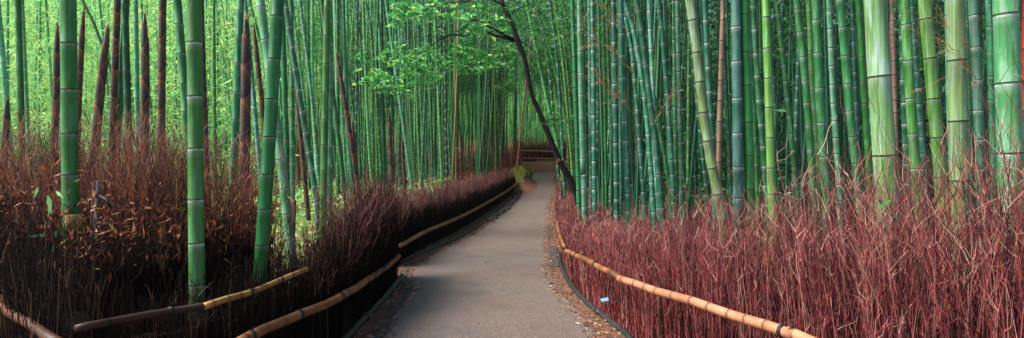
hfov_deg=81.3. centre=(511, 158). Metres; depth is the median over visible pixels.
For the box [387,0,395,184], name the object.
bamboo culm
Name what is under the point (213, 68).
bamboo culm
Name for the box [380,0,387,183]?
bamboo culm
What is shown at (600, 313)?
edging pipe
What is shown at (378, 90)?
bamboo culm
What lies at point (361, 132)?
bamboo culm
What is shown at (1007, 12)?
bamboo culm
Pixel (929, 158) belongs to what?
bamboo culm
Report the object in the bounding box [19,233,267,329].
bank face
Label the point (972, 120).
bamboo culm
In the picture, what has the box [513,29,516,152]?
bamboo culm
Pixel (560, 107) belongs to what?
bamboo culm
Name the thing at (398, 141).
bamboo culm
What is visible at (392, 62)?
bamboo culm
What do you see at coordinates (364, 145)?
bamboo culm
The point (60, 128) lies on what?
bamboo culm
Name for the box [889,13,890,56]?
bamboo culm
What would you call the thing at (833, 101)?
bamboo culm
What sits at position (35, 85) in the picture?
bamboo culm
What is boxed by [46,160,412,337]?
brushwood fence
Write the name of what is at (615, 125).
bamboo culm
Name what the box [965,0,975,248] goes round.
bamboo culm
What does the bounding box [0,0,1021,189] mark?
bamboo
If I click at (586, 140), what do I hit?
bamboo culm
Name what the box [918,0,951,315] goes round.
bamboo culm
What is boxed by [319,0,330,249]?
bamboo culm
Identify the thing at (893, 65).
bamboo culm
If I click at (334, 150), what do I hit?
bamboo culm
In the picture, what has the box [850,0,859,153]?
bamboo culm
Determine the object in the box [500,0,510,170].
bamboo culm
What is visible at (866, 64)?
bamboo culm
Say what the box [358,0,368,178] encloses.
bamboo culm
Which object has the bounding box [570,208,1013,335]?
caught dead leaves
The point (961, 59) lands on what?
bare twig
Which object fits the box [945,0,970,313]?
bamboo culm
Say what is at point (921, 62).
bamboo culm
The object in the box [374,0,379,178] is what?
bamboo culm
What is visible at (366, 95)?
bamboo culm
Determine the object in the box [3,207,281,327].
hanging dead leaves
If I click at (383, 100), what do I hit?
bamboo culm
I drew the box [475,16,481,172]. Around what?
bamboo culm
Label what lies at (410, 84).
bamboo culm
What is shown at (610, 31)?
bamboo culm
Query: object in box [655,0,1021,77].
bamboo foliage
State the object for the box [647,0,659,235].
bamboo culm
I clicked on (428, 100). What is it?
bamboo culm
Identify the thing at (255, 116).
bamboo culm
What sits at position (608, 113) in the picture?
bamboo culm
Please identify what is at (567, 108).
bamboo culm
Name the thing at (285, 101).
bamboo culm
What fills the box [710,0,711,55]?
bamboo culm
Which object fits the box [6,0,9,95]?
bamboo culm
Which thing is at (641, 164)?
bamboo culm
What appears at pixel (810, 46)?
bamboo culm
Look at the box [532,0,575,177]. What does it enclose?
bamboo culm
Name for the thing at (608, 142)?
bamboo culm
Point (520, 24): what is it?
bamboo
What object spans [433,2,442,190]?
bamboo culm
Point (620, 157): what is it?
bamboo culm
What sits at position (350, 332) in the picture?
edging pipe
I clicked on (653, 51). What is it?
bamboo culm
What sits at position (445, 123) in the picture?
bamboo culm
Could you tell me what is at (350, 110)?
bamboo culm
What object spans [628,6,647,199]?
bamboo culm
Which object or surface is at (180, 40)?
bamboo culm
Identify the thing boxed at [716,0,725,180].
bamboo culm
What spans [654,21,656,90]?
bamboo culm
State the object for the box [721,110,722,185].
bamboo culm
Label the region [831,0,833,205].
bamboo culm
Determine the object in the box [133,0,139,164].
bamboo culm
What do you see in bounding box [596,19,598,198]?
bamboo culm
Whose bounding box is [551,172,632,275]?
brushwood fence
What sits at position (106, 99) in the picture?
bamboo culm
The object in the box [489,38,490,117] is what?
bamboo culm
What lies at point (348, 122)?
bamboo shoot
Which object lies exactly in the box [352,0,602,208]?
leaning tree
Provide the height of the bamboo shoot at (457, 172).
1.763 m
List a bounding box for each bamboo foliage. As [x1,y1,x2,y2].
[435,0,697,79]
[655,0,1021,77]
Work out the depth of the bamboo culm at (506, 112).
42.68 m
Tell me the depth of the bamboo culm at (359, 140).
23.14 m
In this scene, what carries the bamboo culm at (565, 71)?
on the ground at (528, 184)
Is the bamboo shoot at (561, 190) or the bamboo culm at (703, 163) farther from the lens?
the bamboo shoot at (561, 190)
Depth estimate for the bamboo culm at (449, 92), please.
31.00 m
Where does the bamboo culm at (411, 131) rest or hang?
on the ground at (528, 184)
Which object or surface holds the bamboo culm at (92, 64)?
on the ground at (528, 184)
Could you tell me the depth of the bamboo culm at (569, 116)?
29.57 m
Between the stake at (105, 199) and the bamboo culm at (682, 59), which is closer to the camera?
the stake at (105, 199)
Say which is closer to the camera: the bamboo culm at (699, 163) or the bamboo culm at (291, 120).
the bamboo culm at (291, 120)
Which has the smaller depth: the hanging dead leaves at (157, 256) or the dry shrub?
the hanging dead leaves at (157, 256)
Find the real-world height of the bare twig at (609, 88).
0.872 m
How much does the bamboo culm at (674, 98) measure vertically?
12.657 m
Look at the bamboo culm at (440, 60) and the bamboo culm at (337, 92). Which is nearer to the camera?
the bamboo culm at (337, 92)
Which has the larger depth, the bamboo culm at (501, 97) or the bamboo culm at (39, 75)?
the bamboo culm at (501, 97)
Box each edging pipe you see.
[341,274,404,337]
[400,196,511,262]
[558,251,632,337]
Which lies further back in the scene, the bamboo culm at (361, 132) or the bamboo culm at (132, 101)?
the bamboo culm at (361, 132)
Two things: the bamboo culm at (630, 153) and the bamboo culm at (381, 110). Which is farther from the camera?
the bamboo culm at (381, 110)
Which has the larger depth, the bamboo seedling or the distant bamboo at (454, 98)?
the distant bamboo at (454, 98)
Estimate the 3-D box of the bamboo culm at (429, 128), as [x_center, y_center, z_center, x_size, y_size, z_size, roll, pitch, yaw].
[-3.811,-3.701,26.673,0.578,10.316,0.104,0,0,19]
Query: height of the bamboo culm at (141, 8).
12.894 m
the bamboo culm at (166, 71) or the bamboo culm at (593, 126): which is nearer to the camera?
the bamboo culm at (593, 126)
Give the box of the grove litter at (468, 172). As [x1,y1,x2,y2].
[120,123,514,214]
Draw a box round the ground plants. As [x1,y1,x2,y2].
[100,174,455,270]
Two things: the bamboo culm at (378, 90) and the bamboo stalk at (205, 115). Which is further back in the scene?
the bamboo culm at (378, 90)
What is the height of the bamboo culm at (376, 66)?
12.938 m
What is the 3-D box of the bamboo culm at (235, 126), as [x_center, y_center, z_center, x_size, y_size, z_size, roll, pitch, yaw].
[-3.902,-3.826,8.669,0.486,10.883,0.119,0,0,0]
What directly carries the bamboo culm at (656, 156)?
on the ground at (528, 184)
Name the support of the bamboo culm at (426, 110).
on the ground at (528, 184)
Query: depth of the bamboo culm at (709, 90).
10.22 m
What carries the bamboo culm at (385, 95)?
on the ground at (528, 184)
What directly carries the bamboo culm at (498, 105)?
on the ground at (528, 184)
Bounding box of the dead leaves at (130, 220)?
[0,138,299,281]
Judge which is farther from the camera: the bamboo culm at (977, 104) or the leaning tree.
the leaning tree
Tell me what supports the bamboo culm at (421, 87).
on the ground at (528, 184)
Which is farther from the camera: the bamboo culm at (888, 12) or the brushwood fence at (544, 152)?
the brushwood fence at (544, 152)
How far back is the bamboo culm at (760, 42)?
18.42 m
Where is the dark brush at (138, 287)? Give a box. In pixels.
[0,178,307,337]
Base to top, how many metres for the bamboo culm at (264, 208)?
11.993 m
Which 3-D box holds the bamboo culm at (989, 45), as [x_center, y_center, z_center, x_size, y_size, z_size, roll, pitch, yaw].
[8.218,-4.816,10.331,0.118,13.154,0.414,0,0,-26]
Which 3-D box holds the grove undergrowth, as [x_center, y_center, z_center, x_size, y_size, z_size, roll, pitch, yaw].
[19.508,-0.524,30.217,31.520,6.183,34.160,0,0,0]
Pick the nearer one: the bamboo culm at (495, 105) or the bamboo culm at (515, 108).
the bamboo culm at (495, 105)
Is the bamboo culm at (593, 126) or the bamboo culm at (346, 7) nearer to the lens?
the bamboo culm at (593, 126)
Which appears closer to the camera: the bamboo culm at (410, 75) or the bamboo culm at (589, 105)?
the bamboo culm at (589, 105)
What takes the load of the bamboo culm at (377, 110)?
on the ground at (528, 184)
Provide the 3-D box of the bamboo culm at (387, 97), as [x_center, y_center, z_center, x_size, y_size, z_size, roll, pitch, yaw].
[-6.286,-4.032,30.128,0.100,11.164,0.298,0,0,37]
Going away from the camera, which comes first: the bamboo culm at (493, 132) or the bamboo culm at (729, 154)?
the bamboo culm at (729, 154)
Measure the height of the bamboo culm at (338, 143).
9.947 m
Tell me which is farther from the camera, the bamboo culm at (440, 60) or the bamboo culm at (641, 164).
the bamboo culm at (440, 60)
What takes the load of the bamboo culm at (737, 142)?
on the ground at (528, 184)
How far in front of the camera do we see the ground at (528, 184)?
35.30 m
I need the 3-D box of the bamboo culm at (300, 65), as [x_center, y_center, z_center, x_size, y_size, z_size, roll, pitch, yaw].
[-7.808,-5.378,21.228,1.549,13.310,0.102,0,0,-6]
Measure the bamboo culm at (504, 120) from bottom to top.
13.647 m
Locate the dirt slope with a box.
[525,160,570,172]
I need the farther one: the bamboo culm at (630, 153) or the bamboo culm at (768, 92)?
the bamboo culm at (630, 153)
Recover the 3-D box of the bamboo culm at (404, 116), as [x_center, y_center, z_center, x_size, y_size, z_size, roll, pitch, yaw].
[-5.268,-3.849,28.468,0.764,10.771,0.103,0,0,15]
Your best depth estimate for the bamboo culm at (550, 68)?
27.91 m
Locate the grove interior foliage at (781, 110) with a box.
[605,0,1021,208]
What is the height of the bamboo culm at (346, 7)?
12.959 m
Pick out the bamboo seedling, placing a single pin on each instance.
(49, 202)
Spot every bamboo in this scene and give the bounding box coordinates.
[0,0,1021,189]
[1,0,983,140]
[5,0,439,171]
[108,0,498,182]
[282,0,607,173]
[562,0,1020,221]
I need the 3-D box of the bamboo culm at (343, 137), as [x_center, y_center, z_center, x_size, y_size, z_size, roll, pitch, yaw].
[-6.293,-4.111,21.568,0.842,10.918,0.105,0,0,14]
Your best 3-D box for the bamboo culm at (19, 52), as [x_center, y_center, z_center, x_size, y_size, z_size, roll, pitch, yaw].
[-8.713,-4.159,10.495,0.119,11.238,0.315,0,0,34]
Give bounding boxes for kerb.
[373,173,558,337]
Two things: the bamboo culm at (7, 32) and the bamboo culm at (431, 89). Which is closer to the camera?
the bamboo culm at (7, 32)
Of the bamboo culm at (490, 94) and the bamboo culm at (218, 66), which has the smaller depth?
the bamboo culm at (218, 66)
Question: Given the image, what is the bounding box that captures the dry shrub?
[488,137,535,173]
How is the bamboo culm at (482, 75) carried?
on the ground at (528, 184)
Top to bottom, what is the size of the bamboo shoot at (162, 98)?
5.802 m
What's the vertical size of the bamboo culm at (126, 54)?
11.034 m
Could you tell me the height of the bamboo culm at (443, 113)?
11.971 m
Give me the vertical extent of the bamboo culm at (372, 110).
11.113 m
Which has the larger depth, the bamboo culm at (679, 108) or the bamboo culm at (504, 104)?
the bamboo culm at (504, 104)
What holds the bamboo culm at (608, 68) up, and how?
on the ground at (528, 184)
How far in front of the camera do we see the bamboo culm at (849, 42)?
24.45 m
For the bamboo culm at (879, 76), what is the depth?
4.17 m
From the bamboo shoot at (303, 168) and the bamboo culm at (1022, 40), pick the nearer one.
the bamboo culm at (1022, 40)
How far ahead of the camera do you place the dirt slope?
39.81 m
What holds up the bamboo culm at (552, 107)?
on the ground at (528, 184)
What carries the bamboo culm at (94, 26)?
on the ground at (528, 184)
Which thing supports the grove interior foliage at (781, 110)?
on the ground at (528, 184)
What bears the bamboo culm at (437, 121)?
on the ground at (528, 184)
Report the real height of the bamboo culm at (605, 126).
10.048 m
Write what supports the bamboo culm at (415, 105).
on the ground at (528, 184)
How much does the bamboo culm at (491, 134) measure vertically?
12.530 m
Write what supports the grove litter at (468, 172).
on the ground at (528, 184)
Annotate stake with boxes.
[90,182,93,247]
[93,181,111,246]
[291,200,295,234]
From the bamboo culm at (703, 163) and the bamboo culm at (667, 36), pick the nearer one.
the bamboo culm at (703, 163)
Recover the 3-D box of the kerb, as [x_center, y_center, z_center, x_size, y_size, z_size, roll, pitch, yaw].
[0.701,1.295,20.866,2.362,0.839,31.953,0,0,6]
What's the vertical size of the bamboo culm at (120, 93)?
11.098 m
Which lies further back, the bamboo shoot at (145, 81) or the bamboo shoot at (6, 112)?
the bamboo shoot at (6, 112)
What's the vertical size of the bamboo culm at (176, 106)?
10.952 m
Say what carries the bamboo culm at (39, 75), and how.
on the ground at (528, 184)
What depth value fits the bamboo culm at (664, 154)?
13.77 m
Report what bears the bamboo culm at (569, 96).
on the ground at (528, 184)
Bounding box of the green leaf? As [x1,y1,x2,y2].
[878,200,890,208]
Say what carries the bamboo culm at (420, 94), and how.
on the ground at (528, 184)
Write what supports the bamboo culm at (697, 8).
on the ground at (528, 184)
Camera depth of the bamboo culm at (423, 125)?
19.44 m
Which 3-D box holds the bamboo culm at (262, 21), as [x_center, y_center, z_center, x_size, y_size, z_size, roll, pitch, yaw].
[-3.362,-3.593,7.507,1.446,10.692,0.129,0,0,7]
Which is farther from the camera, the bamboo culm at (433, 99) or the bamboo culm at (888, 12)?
the bamboo culm at (433, 99)
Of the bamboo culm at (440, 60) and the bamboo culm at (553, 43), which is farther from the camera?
the bamboo culm at (553, 43)
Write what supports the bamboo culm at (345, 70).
on the ground at (528, 184)
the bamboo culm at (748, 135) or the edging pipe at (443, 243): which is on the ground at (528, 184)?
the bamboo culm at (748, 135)
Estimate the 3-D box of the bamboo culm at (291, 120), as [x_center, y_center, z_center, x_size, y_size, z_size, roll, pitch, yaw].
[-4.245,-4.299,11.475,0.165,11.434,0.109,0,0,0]
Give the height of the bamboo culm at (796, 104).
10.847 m
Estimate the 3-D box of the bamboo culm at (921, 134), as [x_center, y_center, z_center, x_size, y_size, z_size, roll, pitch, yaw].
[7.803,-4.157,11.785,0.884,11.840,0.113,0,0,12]
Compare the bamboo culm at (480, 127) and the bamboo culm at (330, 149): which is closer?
the bamboo culm at (330, 149)
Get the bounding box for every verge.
[352,173,533,337]
[548,173,624,337]
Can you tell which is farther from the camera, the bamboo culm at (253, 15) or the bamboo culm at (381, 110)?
the bamboo culm at (381, 110)
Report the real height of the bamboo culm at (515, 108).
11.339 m
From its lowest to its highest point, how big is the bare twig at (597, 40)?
0.967 m
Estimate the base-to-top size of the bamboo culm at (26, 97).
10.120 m
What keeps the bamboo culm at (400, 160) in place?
on the ground at (528, 184)
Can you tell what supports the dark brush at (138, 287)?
on the bank face
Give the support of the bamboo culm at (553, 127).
on the ground at (528, 184)
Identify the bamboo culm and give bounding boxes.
[0,1,14,178]
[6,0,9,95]
[14,0,26,200]
[21,0,30,168]
[32,2,38,160]
[37,0,40,173]
[41,0,43,138]
[42,0,46,113]
[44,0,52,119]
[59,0,82,259]
[59,103,60,162]
[81,0,134,142]
[85,12,86,116]
[90,2,93,112]
[98,0,109,119]
[106,18,108,134]
[116,0,129,184]
[121,0,132,215]
[130,65,134,130]
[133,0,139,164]
[140,0,155,149]
[166,32,167,123]
[173,0,187,173]
[174,46,176,163]
[186,0,205,319]
[209,3,209,126]
[212,0,215,204]
[215,0,231,124]
[216,97,217,161]
[217,2,219,105]
[229,0,243,241]
[244,0,260,181]
[248,0,262,57]
[253,0,283,298]
[256,0,296,281]
[281,16,289,190]
[284,0,319,229]
[289,0,295,229]
[294,8,307,124]
[298,0,319,199]
[307,0,310,196]
[311,0,317,185]
[318,0,335,171]
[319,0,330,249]
[319,0,346,206]
[327,0,332,231]
[334,0,347,187]
[336,0,339,209]
[339,0,362,180]
[339,17,342,151]
[342,0,353,189]
[345,0,349,185]
[346,0,361,160]
[354,0,361,180]
[355,0,357,144]
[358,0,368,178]
[358,21,362,171]
[362,0,368,184]
[362,0,373,188]
[365,0,383,188]
[370,0,374,184]
[372,1,383,180]
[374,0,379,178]
[375,0,378,185]
[376,0,393,176]
[378,11,384,175]
[379,0,381,115]
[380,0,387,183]
[382,0,385,184]
[383,2,406,180]
[385,0,412,190]
[386,17,388,174]
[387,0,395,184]
[387,23,389,107]
[390,3,393,124]
[395,1,401,187]
[396,0,404,183]
[397,2,406,174]
[402,0,405,185]
[402,6,416,191]
[406,0,413,186]
[408,0,410,168]
[410,43,417,175]
[412,0,420,182]
[414,1,415,164]
[416,0,425,188]
[416,25,428,176]
[420,0,430,186]
[422,0,436,184]
[423,0,430,181]
[425,0,426,186]
[427,0,433,186]
[428,21,433,176]
[430,19,436,173]
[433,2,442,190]
[434,37,435,167]
[435,2,439,184]
[437,0,441,100]
[439,0,442,119]
[440,0,451,178]
[442,18,444,181]
[443,0,447,184]
[448,3,451,173]
[475,1,485,169]
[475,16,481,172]
[480,0,484,126]
[483,1,487,106]
[485,6,491,161]
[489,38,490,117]
[490,1,501,161]
[490,7,496,170]
[491,29,494,156]
[493,1,496,173]
[497,13,500,164]
[499,0,509,166]
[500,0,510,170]
[500,12,501,134]
[502,12,503,155]
[504,22,506,141]
[506,67,507,145]
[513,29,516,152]
[515,43,516,146]
[516,10,534,170]
[524,0,568,195]
[528,1,558,110]
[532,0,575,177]
[535,0,559,182]
[538,0,567,88]
[546,0,573,133]
[547,7,570,190]
[548,0,565,196]
[553,0,574,180]
[559,0,575,184]
[563,2,575,166]
[566,20,576,168]
[570,0,581,217]
[577,0,587,229]
[582,0,588,201]
[587,0,591,215]
[590,0,596,223]
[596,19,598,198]
[601,0,607,208]
[604,12,617,187]
[605,0,613,209]
[608,0,609,201]
[609,0,611,60]
[611,0,619,225]
[619,0,631,233]
[619,56,622,213]
[624,0,657,243]
[624,10,646,224]
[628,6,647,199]
[629,52,630,194]
[634,0,665,235]
[634,4,637,161]
[644,32,671,220]
[646,1,660,163]
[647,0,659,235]
[651,0,653,168]
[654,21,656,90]
[656,0,676,239]
[665,0,668,77]
[672,0,677,214]
[675,0,683,234]
[680,15,698,187]
[682,0,684,140]
[685,0,729,244]
[685,3,695,180]
[685,3,710,225]
[686,34,690,210]
[691,102,693,192]
[695,0,704,75]
[698,0,701,202]
[702,0,718,244]
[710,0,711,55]
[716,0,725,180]
[719,0,732,225]
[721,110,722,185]
[730,0,731,113]
[731,0,743,259]
[740,0,755,265]
[749,0,762,265]
[750,0,768,248]
[759,1,761,195]
[762,0,778,278]
[770,13,781,205]
[774,0,801,244]
[790,0,801,225]
[793,0,820,258]
[803,16,804,132]
[805,0,823,258]
[808,176,810,225]
[811,0,833,274]
[826,0,844,249]
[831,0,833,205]
[836,0,867,260]
[843,91,847,209]
[848,0,850,190]
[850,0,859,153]
[855,0,875,254]
[863,0,901,300]
[865,39,867,91]
[867,75,875,218]
[887,0,889,27]
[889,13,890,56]
[890,0,900,216]
[894,0,896,80]
[898,0,912,262]
[900,0,924,285]
[910,0,930,243]
[917,0,925,134]
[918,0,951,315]
[926,98,930,175]
[944,0,949,191]
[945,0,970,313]
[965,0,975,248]
[968,0,988,274]
[971,0,978,157]
[985,0,997,256]
[992,0,1023,278]
[1021,0,1023,137]
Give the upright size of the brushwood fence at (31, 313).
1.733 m
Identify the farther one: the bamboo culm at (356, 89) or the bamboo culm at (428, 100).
the bamboo culm at (428, 100)
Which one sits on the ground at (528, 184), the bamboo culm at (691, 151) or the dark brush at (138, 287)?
the bamboo culm at (691, 151)
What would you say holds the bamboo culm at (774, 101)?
on the ground at (528, 184)
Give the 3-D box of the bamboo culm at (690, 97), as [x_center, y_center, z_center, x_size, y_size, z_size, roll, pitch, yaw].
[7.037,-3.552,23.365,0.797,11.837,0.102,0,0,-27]
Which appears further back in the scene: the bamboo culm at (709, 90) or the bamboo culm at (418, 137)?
the bamboo culm at (418, 137)
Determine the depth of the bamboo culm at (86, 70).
34.37 m
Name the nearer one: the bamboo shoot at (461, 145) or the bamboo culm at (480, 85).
the bamboo shoot at (461, 145)
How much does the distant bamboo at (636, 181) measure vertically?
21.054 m
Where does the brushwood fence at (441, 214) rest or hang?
on the ground at (528, 184)
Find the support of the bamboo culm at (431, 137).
on the ground at (528, 184)
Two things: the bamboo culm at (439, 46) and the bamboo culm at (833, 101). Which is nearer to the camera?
the bamboo culm at (833, 101)
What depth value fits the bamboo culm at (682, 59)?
22.42 m
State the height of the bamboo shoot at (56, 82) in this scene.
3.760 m
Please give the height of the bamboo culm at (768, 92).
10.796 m
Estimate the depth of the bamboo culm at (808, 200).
14.72 m
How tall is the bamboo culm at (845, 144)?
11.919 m
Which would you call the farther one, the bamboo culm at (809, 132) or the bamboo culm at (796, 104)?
the bamboo culm at (796, 104)
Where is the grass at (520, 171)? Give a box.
[512,160,565,193]
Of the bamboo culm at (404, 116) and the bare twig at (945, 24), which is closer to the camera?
the bare twig at (945, 24)
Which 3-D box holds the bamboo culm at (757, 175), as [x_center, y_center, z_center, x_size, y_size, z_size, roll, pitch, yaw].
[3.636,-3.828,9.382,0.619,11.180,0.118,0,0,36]
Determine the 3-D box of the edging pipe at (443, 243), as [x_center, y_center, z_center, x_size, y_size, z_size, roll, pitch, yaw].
[-0.771,1.582,16.451,0.356,0.263,13.738,0,0,7]
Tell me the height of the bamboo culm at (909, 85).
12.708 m
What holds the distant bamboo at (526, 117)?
on the ground at (528, 184)
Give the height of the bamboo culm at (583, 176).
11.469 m
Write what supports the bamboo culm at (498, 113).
on the ground at (528, 184)
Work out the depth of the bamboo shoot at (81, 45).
11.06 m
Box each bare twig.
[567,7,632,72]
[574,64,637,116]
[589,0,627,34]
[655,74,692,123]
[898,0,969,46]
[906,12,990,99]
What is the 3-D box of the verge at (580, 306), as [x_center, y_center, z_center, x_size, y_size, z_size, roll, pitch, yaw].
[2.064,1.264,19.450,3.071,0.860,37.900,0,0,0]
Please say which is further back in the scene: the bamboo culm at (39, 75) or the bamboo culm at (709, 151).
the bamboo culm at (39, 75)
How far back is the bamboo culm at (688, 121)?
17.15 m
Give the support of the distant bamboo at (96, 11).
on the ground at (528, 184)
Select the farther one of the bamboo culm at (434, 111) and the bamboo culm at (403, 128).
the bamboo culm at (434, 111)
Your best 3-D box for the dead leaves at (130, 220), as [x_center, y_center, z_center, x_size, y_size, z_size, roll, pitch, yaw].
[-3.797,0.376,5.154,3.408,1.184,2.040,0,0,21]
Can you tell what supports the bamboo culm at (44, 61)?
on the ground at (528, 184)
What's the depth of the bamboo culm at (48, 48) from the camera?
19.40 m
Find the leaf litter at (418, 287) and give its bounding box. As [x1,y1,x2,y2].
[355,179,625,337]
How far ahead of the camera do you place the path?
7.71 m
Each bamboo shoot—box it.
[1,88,9,178]
[50,16,59,174]
[78,5,84,160]
[90,22,121,180]
[108,0,120,181]
[132,2,160,172]
[157,0,169,185]
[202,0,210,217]
[233,4,253,234]
[250,20,273,223]
[294,93,310,220]
[297,140,300,190]
[335,46,360,202]
[351,120,359,193]
[386,108,393,192]
[400,137,406,193]
[456,147,459,180]
[460,131,463,179]
[483,124,485,176]
[556,176,563,202]
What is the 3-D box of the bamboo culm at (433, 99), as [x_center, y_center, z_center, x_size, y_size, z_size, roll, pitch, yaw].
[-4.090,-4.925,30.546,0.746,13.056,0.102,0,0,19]
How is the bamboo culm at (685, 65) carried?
on the ground at (528, 184)
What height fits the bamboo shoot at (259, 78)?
4.308 m
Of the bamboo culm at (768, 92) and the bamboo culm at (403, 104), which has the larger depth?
the bamboo culm at (403, 104)
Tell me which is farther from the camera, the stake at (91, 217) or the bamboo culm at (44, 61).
the bamboo culm at (44, 61)
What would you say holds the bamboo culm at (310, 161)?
on the ground at (528, 184)
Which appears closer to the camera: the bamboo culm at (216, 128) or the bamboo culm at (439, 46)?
the bamboo culm at (439, 46)
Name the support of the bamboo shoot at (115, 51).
on the ground at (528, 184)
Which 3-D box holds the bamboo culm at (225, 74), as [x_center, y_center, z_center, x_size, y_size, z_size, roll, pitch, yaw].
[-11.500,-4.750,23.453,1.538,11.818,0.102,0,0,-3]
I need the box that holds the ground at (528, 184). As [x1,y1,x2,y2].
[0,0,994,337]
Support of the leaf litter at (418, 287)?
on the verge at (369, 324)
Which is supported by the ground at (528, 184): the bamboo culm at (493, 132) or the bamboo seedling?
the bamboo culm at (493, 132)
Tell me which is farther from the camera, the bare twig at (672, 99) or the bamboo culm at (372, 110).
the bamboo culm at (372, 110)
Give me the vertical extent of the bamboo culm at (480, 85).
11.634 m
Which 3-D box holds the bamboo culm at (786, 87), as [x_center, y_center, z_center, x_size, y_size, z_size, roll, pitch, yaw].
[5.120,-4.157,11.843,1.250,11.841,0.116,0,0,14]
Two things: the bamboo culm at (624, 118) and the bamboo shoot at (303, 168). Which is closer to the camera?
the bamboo culm at (624, 118)
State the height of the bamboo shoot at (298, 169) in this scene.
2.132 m
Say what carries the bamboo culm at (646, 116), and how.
on the ground at (528, 184)
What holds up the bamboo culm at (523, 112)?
on the ground at (528, 184)
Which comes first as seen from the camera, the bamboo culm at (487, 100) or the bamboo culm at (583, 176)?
the bamboo culm at (583, 176)
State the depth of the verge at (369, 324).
9.30 m
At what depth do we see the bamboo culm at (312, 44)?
15.69 m
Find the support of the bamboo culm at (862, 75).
on the ground at (528, 184)
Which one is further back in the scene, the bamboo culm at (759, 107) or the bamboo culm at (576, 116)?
the bamboo culm at (576, 116)
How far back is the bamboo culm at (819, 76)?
7.72 m
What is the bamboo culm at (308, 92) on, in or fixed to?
on the ground at (528, 184)
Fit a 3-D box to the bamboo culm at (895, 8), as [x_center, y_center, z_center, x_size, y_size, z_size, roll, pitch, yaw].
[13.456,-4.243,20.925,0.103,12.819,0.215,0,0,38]
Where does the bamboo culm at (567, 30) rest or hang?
on the ground at (528, 184)
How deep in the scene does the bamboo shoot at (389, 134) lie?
15.81 m
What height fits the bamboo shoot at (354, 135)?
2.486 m
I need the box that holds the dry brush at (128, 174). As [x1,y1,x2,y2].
[0,92,305,277]
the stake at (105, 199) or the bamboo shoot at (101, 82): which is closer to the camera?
the stake at (105, 199)
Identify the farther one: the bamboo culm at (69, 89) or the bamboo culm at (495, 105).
the bamboo culm at (495, 105)
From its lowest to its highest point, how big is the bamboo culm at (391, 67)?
11.936 m
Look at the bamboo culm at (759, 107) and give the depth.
10.31 m
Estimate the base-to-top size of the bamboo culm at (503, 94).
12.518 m
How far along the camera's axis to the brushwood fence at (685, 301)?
3.85 m
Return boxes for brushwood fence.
[0,184,117,337]
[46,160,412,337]
[386,166,517,263]
[510,133,569,161]
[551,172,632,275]
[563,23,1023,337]
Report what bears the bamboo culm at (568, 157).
on the ground at (528, 184)
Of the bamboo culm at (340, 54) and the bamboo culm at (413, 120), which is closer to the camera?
the bamboo culm at (340, 54)
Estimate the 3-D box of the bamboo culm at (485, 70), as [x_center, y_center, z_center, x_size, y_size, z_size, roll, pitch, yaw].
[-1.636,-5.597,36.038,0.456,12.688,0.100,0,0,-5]
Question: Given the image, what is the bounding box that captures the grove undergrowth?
[598,128,989,229]
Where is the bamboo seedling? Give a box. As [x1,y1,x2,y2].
[30,187,63,281]
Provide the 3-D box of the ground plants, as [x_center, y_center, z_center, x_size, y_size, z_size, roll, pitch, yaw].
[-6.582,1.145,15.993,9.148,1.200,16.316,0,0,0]
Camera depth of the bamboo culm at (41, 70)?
29.65 m
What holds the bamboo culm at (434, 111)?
on the ground at (528, 184)
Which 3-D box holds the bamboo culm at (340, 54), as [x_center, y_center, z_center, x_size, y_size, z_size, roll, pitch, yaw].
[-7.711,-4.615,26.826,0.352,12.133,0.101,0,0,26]
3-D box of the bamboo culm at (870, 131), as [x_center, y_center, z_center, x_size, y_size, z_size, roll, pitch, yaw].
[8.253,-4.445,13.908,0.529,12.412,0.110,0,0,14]
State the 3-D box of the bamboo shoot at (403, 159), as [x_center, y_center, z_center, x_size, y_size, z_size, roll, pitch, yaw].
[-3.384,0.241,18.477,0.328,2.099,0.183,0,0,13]
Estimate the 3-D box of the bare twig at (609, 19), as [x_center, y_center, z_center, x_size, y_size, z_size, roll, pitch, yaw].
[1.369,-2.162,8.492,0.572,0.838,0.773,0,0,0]
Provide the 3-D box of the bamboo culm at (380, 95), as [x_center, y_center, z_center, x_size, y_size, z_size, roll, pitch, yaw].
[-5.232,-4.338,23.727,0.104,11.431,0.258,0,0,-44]
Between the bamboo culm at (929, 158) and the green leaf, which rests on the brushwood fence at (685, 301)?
the green leaf
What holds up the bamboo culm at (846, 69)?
on the ground at (528, 184)
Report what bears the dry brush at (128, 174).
on the ground at (528, 184)
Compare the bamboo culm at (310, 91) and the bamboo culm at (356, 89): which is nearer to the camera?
the bamboo culm at (310, 91)
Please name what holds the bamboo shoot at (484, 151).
on the ground at (528, 184)
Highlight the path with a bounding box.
[384,173,597,337]
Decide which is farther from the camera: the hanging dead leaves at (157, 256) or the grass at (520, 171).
the grass at (520, 171)
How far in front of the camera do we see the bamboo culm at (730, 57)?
21.32 m
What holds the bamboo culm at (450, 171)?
on the ground at (528, 184)

